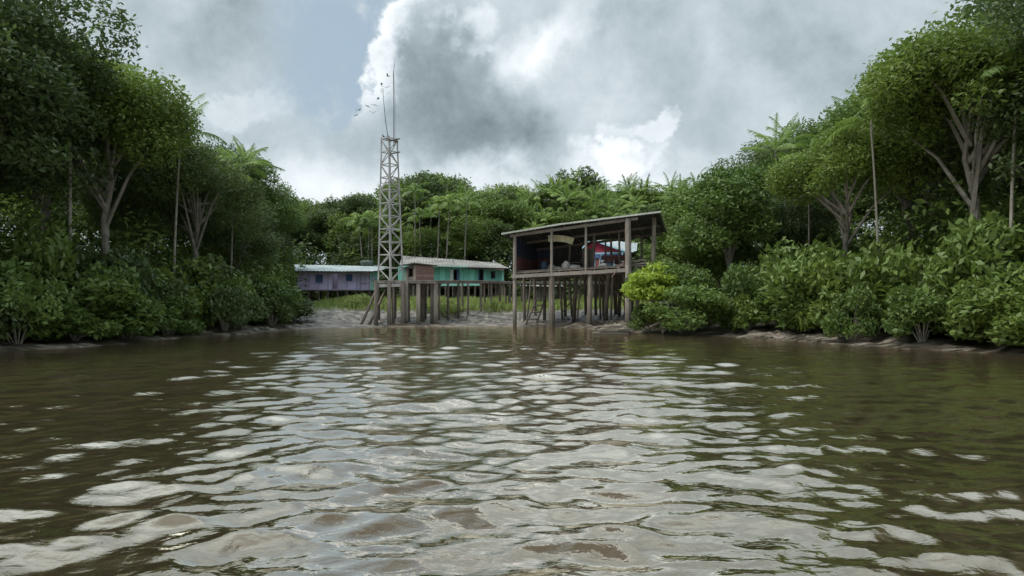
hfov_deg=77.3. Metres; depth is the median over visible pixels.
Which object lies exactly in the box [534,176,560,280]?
palm tree
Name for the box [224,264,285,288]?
shrub
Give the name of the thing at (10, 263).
shrub
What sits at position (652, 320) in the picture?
shrub
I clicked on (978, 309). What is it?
shrub
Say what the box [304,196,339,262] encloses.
forest tree
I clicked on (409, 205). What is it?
palm tree
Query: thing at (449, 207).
palm tree
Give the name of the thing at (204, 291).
shrub
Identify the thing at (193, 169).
bank tree
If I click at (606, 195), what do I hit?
palm tree
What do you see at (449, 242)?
palm tree
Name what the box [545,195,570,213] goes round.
palm tree
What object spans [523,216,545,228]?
palm tree
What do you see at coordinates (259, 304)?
shrub
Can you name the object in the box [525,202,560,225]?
palm tree
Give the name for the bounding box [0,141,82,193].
bank tree
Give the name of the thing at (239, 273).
shrub
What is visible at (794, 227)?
bank tree
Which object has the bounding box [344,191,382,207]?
forest tree
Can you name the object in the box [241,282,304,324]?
shrub
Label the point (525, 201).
palm tree
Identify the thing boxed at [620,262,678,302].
shrub
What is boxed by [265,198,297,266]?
bank tree
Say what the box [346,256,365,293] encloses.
forest tree
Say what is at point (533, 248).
stilt shed
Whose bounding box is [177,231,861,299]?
underbrush
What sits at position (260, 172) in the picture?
palm tree
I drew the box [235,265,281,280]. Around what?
shrub
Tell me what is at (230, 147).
bank tree
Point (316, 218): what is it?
forest tree
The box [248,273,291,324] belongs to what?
shrub
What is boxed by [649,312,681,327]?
fallen branch
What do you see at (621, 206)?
forest tree
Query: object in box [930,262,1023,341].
shrub
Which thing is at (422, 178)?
forest tree
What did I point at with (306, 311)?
shrub
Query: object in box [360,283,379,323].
leaning pole
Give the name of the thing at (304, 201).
forest tree
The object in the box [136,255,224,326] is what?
shrub
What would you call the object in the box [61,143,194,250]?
bank tree
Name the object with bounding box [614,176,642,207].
palm tree
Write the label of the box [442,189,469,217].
palm tree
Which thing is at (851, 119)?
palm tree
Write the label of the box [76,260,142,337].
shrub
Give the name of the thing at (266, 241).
bank tree
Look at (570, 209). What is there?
palm tree
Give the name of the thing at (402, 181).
forest tree
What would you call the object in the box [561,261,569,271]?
sack
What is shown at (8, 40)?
bank tree
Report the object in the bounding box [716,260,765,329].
shrub
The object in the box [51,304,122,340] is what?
shrub
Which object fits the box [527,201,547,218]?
palm tree
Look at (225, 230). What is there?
bank tree
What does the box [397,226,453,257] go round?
forest tree
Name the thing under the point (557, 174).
forest tree
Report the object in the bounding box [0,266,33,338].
shrub
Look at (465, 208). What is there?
palm tree
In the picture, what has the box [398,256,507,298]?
teal house
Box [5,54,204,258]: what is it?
bank tree
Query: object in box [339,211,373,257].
palm tree
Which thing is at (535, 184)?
palm tree
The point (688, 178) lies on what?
palm tree
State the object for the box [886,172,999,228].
bank tree
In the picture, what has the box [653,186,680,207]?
palm tree
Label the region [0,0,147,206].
bank tree
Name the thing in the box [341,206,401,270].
forest tree
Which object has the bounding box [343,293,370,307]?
shrub
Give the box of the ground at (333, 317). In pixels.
[0,274,1023,354]
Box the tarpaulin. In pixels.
[548,235,573,243]
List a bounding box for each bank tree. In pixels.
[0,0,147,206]
[0,17,166,239]
[0,19,23,83]
[0,134,27,192]
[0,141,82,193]
[0,163,82,237]
[0,180,35,207]
[0,200,87,233]
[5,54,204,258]
[41,158,146,234]
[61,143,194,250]
[76,91,229,262]
[114,140,279,257]
[171,139,276,232]
[183,207,285,268]
[198,194,269,258]
[204,156,308,233]
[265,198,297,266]
[274,193,303,232]
[635,242,681,303]
[650,185,700,252]
[668,208,759,295]
[671,161,781,318]
[706,136,777,175]
[746,182,845,266]
[750,142,845,246]
[750,149,840,231]
[752,114,843,187]
[756,149,842,207]
[760,196,838,255]
[761,115,932,322]
[817,69,1007,249]
[838,150,1011,214]
[838,188,890,232]
[840,188,870,218]
[844,191,925,230]
[848,62,941,235]
[853,6,1023,284]
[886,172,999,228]
[890,0,1023,209]
[963,0,1023,184]
[982,155,1023,217]
[991,150,1023,178]
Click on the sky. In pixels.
(491, 92)
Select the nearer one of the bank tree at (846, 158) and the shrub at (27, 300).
the shrub at (27, 300)
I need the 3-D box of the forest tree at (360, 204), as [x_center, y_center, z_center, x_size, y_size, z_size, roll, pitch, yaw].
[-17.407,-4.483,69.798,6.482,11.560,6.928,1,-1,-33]
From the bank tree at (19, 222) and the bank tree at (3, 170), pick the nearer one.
the bank tree at (3, 170)
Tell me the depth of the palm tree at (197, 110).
32.11 m
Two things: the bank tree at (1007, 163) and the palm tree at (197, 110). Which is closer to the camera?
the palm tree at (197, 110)
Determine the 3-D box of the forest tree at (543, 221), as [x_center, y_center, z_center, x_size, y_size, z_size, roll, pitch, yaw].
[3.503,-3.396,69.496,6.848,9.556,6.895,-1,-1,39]
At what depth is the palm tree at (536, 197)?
74.01 m
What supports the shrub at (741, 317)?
on the ground at (333, 317)
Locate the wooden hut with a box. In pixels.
[401,262,437,279]
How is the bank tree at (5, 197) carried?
on the ground at (333, 317)
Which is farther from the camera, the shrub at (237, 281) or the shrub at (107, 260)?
the shrub at (237, 281)
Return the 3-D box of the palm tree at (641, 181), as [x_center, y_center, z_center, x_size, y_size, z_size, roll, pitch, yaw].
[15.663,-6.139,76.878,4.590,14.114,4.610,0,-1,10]
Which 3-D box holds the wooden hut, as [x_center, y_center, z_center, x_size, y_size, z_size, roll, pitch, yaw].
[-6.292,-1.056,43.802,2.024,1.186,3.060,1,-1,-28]
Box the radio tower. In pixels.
[378,63,403,280]
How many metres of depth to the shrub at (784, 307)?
28.28 m
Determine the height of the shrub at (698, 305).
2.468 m
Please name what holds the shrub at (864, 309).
on the ground at (333, 317)
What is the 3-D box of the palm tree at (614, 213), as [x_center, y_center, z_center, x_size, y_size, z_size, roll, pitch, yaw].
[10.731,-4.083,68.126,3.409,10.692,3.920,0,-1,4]
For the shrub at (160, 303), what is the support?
on the ground at (333, 317)
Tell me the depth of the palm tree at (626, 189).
79.53 m
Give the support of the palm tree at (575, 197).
on the ground at (333, 317)
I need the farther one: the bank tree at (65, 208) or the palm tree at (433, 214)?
the palm tree at (433, 214)
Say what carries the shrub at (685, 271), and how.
on the ground at (333, 317)
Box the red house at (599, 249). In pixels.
[577,240,636,299]
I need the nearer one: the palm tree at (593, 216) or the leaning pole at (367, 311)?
the leaning pole at (367, 311)
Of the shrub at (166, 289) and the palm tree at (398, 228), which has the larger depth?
the palm tree at (398, 228)
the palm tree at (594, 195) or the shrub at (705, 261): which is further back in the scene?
the palm tree at (594, 195)
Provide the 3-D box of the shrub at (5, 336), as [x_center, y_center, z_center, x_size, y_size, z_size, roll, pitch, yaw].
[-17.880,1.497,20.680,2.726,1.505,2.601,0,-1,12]
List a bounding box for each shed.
[501,211,666,326]
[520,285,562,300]
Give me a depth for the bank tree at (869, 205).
61.67 m
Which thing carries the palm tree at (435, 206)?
on the ground at (333, 317)
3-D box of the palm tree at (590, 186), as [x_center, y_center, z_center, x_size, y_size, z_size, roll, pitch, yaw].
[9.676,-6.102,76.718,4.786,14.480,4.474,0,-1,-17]
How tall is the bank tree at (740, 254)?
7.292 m
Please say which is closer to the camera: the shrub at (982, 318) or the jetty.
the shrub at (982, 318)
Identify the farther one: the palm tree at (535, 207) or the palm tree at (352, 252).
the palm tree at (535, 207)
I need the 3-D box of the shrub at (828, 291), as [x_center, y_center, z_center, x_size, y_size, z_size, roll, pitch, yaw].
[13.681,0.454,27.538,3.034,3.920,3.718,0,-1,10]
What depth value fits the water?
6.96 m
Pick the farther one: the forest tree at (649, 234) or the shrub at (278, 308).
the forest tree at (649, 234)
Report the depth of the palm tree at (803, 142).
32.89 m
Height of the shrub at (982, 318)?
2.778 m
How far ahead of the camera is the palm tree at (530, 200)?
75.88 m
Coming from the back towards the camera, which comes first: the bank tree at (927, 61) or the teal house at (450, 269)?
the teal house at (450, 269)
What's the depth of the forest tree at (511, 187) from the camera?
93.74 m
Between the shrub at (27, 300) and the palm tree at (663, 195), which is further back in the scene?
the palm tree at (663, 195)
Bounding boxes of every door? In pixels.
[450,269,458,279]
[478,269,483,280]
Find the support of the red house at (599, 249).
on the ground at (333, 317)
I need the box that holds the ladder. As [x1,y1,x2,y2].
[525,297,545,324]
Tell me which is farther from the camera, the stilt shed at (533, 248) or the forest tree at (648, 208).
the forest tree at (648, 208)
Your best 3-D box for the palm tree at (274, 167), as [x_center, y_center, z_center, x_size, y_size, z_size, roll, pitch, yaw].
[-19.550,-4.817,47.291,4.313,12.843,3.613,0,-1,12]
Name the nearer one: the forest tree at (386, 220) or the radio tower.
the radio tower
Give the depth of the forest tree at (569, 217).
67.15 m
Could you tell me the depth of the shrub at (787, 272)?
28.76 m
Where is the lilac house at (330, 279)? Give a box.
[295,264,386,302]
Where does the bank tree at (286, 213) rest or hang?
on the ground at (333, 317)
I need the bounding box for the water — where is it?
[0,326,1023,575]
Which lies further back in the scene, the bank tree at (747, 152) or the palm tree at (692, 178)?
the palm tree at (692, 178)
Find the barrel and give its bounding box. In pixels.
[540,261,547,269]
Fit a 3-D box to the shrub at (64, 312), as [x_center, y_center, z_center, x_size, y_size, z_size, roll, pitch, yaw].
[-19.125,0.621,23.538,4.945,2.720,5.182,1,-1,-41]
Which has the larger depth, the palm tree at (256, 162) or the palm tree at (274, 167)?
the palm tree at (274, 167)
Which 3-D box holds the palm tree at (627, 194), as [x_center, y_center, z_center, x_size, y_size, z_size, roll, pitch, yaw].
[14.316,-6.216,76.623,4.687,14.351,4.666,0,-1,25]
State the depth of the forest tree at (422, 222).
67.42 m
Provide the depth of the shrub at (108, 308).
24.84 m
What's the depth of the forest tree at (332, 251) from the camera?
66.62 m
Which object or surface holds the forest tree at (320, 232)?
on the ground at (333, 317)
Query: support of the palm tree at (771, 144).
on the ground at (333, 317)
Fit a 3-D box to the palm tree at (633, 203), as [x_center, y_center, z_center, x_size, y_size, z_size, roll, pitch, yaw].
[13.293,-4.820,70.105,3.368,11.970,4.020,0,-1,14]
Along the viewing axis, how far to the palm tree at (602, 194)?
74.52 m
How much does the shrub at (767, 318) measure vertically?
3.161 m
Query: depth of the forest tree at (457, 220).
66.39 m
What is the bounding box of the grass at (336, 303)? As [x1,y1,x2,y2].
[309,293,660,313]
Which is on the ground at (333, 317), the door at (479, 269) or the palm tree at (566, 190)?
the palm tree at (566, 190)
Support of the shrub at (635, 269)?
on the ground at (333, 317)
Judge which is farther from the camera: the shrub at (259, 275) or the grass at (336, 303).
the grass at (336, 303)
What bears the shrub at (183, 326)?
on the ground at (333, 317)
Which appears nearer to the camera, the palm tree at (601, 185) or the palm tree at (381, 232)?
the palm tree at (381, 232)
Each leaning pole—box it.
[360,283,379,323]
[368,287,386,324]
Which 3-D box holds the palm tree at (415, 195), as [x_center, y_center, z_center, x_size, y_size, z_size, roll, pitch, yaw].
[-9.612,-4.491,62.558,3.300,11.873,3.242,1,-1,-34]
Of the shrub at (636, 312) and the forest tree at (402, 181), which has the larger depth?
the forest tree at (402, 181)
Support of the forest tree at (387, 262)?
on the ground at (333, 317)
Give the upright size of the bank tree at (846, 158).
9.919 m
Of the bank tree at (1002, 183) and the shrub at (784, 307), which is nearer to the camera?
the shrub at (784, 307)
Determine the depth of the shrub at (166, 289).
30.09 m
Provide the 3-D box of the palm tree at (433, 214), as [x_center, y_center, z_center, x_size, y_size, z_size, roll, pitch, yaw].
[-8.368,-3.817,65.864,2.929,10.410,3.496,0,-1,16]
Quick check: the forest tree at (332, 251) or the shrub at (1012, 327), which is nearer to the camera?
the shrub at (1012, 327)
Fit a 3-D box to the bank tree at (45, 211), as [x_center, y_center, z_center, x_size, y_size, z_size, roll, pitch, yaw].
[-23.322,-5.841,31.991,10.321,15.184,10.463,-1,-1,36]
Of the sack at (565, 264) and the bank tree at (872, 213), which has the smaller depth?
the sack at (565, 264)
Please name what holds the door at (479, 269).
in the teal house at (450, 269)
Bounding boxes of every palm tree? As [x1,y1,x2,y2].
[26,16,139,240]
[162,93,227,274]
[205,144,268,275]
[215,136,284,264]
[215,137,273,247]
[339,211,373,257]
[343,248,359,293]
[351,217,382,259]
[353,209,387,260]
[380,224,399,233]
[383,221,406,234]
[395,199,424,211]
[400,182,430,255]
[402,205,433,253]
[420,202,445,257]
[421,194,454,257]
[431,193,464,258]
[440,231,460,249]
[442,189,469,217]
[449,194,480,259]
[459,181,478,201]
[479,183,498,194]
[514,179,551,210]
[516,190,539,279]
[517,186,544,210]
[519,186,546,206]
[520,185,555,210]
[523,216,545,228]
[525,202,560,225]
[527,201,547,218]
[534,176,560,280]
[535,174,573,211]
[538,174,572,213]
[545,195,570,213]
[547,178,586,210]
[556,182,598,209]
[559,165,598,189]
[562,203,586,218]
[569,197,599,245]
[572,180,608,201]
[574,180,614,218]
[578,200,608,218]
[579,201,605,218]
[580,177,612,194]
[583,183,623,202]
[592,189,620,208]
[596,192,625,216]
[601,202,626,238]
[602,183,632,203]
[609,172,645,198]
[613,175,646,204]
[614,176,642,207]
[619,191,647,209]
[621,200,643,214]
[623,178,651,200]
[631,173,661,245]
[650,171,686,193]
[651,184,683,205]
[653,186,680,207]
[655,175,687,193]
[663,175,690,189]
[675,166,708,187]
[740,112,807,249]
[753,117,822,152]
[769,133,825,245]
[824,78,923,320]
[940,24,1023,263]
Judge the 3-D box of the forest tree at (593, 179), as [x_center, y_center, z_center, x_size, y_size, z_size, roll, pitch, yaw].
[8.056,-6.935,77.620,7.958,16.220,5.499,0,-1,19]
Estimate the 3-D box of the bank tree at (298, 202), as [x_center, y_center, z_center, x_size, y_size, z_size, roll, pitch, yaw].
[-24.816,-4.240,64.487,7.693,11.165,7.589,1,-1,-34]
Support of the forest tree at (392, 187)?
on the ground at (333, 317)
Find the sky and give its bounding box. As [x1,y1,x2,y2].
[2,0,1017,270]
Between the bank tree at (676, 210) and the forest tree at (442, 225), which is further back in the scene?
the forest tree at (442, 225)
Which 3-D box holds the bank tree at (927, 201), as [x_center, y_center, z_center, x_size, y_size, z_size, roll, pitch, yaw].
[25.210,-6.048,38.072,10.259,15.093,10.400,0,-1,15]
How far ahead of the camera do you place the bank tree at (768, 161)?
45.36 m
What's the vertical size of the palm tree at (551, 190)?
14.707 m
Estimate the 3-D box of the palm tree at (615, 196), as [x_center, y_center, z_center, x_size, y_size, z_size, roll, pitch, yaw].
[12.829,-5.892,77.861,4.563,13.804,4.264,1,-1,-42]
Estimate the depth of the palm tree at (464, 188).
81.41 m
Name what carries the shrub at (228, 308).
on the ground at (333, 317)
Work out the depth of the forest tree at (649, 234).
69.00 m
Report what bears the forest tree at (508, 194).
on the ground at (333, 317)
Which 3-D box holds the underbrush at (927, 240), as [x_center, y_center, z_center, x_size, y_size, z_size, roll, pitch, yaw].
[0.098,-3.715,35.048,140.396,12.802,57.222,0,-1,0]
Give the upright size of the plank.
0.253 m
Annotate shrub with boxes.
[0,255,78,338]
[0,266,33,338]
[0,269,71,330]
[0,277,64,343]
[0,326,6,339]
[5,220,89,293]
[7,274,148,341]
[46,242,161,307]
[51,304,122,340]
[72,291,122,323]
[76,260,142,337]
[86,288,170,339]
[123,275,163,333]
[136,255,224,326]
[139,295,168,320]
[144,292,206,334]
[146,277,193,330]
[148,268,224,320]
[154,253,235,321]
[165,258,253,296]
[193,284,252,330]
[215,288,269,328]
[220,278,266,321]
[222,269,287,313]
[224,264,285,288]
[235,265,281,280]
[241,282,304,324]
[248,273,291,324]
[251,293,298,325]
[288,297,317,321]
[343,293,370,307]
[428,295,462,315]
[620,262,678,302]
[622,266,640,306]
[627,303,662,332]
[631,284,734,332]
[641,303,685,333]
[643,259,721,302]
[652,235,738,279]
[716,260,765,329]
[730,291,766,331]
[738,276,820,331]
[749,286,850,331]
[754,236,856,331]
[788,252,869,331]
[820,282,883,339]
[823,236,921,331]
[859,276,972,331]
[880,283,950,341]
[881,210,1023,337]
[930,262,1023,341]
[941,274,1023,344]
[947,290,1023,341]
[982,261,1023,334]
[984,296,1023,345]
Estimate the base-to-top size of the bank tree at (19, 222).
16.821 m
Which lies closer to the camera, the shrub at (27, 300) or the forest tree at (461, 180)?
the shrub at (27, 300)
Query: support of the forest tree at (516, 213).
on the ground at (333, 317)
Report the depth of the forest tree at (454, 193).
68.72 m
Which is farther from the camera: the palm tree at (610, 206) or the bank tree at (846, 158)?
the palm tree at (610, 206)
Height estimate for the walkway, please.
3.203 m
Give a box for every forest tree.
[278,202,313,249]
[281,207,337,258]
[297,197,320,256]
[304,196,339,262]
[315,218,352,252]
[316,195,366,228]
[320,211,375,256]
[325,194,378,231]
[326,239,349,259]
[334,231,381,263]
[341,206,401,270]
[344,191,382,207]
[346,228,387,265]
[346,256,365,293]
[373,176,432,199]
[375,171,461,198]
[375,223,428,262]
[380,248,411,279]
[381,170,464,223]
[381,202,438,229]
[388,184,464,229]
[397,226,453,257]
[409,189,464,232]
[434,199,495,244]
[434,215,477,256]
[436,173,475,194]
[443,238,485,260]
[449,215,512,253]
[456,184,488,199]
[462,193,540,230]
[467,187,519,256]
[473,220,514,263]
[475,182,530,271]
[514,212,559,230]
[542,168,577,210]
[545,208,590,245]
[550,164,609,209]
[560,197,617,239]
[602,201,645,243]
[613,204,661,244]
[625,187,671,209]
[631,245,644,262]
[635,205,669,245]
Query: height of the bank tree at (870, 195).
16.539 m
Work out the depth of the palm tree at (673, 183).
74.54 m
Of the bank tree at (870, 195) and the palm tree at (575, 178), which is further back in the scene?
the palm tree at (575, 178)
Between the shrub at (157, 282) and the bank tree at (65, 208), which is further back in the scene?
the bank tree at (65, 208)
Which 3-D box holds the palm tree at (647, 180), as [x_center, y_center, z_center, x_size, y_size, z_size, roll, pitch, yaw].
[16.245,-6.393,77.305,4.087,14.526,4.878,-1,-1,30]
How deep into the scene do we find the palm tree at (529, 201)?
74.36 m
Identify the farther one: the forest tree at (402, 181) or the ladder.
the forest tree at (402, 181)
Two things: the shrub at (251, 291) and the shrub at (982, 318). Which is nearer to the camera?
the shrub at (982, 318)
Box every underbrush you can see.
[0,179,1023,319]
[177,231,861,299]
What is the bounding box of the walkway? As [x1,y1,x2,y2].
[438,280,622,319]
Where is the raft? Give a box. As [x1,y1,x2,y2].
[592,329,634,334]
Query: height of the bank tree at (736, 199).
9.273 m
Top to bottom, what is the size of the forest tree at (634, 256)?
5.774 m
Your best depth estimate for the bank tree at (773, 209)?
41.10 m
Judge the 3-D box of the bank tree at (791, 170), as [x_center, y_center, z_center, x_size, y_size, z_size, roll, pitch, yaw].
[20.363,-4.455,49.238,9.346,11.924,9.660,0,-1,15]
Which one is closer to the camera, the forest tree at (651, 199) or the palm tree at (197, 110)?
the palm tree at (197, 110)
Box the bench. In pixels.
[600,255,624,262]
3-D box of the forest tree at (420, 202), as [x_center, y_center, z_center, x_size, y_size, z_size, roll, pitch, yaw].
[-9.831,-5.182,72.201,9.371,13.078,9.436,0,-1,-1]
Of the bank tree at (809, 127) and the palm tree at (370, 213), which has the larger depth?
the palm tree at (370, 213)
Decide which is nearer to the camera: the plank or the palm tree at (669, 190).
the plank
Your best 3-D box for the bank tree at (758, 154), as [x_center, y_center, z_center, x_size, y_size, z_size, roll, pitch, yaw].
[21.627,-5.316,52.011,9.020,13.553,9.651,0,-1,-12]
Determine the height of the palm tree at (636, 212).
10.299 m
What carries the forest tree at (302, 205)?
on the ground at (333, 317)
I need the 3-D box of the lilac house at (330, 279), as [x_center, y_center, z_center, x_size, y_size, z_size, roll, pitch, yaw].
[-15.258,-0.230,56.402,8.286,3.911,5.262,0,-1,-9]
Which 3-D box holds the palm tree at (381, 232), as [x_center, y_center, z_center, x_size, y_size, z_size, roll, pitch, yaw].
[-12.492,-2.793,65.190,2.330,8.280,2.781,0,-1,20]
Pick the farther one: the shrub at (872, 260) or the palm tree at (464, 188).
the palm tree at (464, 188)
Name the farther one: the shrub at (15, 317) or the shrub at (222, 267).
the shrub at (222, 267)
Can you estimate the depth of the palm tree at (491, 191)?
78.87 m
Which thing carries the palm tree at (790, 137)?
on the ground at (333, 317)
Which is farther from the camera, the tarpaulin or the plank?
the tarpaulin
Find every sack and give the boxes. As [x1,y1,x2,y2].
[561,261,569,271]
[570,265,580,267]
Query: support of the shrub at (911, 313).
on the ground at (333, 317)
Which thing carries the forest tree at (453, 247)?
on the ground at (333, 317)
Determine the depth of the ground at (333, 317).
31.85 m
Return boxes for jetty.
[372,280,441,324]
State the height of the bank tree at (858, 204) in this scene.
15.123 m
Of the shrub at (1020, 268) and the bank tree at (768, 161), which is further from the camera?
the bank tree at (768, 161)
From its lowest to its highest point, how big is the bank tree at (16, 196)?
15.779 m
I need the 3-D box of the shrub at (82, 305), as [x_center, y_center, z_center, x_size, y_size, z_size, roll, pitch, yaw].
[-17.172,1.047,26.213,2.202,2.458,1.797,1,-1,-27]
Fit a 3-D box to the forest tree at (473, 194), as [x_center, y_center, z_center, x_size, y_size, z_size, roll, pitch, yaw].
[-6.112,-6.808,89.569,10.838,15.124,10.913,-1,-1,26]
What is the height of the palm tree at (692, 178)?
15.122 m
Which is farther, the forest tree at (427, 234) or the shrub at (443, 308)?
the forest tree at (427, 234)
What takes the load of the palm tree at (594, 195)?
on the ground at (333, 317)
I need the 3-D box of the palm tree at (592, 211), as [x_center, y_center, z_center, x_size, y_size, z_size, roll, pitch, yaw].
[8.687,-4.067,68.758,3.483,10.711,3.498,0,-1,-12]
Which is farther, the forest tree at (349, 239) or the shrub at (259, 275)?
the forest tree at (349, 239)
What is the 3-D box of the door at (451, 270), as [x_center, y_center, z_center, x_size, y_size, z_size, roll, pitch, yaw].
[-5.070,-1.159,57.049,0.812,1.080,0.342,0,-1,5]
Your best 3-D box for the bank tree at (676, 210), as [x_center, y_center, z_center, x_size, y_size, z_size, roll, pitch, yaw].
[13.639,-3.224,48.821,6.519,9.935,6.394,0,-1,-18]
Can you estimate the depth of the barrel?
44.14 m
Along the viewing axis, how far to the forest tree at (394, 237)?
64.62 m
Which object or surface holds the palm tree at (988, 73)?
on the ground at (333, 317)
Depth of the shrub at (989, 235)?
22.98 m
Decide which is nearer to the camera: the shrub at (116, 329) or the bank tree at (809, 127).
the shrub at (116, 329)
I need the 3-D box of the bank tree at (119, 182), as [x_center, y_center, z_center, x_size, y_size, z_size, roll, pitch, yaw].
[-21.721,-5.103,37.866,9.211,13.839,9.855,0,-1,-15]
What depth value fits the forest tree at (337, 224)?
66.66 m
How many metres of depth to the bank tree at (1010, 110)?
22.39 m
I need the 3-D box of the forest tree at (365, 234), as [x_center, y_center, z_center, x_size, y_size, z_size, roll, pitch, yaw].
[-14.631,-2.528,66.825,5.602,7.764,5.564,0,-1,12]
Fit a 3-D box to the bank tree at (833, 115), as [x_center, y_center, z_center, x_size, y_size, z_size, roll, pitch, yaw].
[20.341,-5.228,32.774,9.410,13.605,9.468,1,-1,-36]
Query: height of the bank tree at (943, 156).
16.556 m
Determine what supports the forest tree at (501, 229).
on the ground at (333, 317)
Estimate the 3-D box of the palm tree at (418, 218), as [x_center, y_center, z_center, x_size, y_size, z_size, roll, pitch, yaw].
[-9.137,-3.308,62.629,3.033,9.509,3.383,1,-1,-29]
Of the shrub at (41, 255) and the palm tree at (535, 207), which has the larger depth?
the palm tree at (535, 207)
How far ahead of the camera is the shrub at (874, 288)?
25.19 m
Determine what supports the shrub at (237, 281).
on the ground at (333, 317)
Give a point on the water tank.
(366, 263)
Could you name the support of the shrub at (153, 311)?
on the ground at (333, 317)
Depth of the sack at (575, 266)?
41.35 m
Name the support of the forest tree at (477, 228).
on the ground at (333, 317)
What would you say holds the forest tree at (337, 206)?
on the ground at (333, 317)
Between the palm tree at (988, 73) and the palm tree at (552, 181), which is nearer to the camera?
the palm tree at (988, 73)
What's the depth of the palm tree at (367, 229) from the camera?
62.53 m
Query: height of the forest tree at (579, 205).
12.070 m
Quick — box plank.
[616,261,646,265]
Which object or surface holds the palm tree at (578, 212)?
on the ground at (333, 317)
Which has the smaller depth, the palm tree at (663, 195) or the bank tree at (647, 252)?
the bank tree at (647, 252)
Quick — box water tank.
[360,260,373,295]

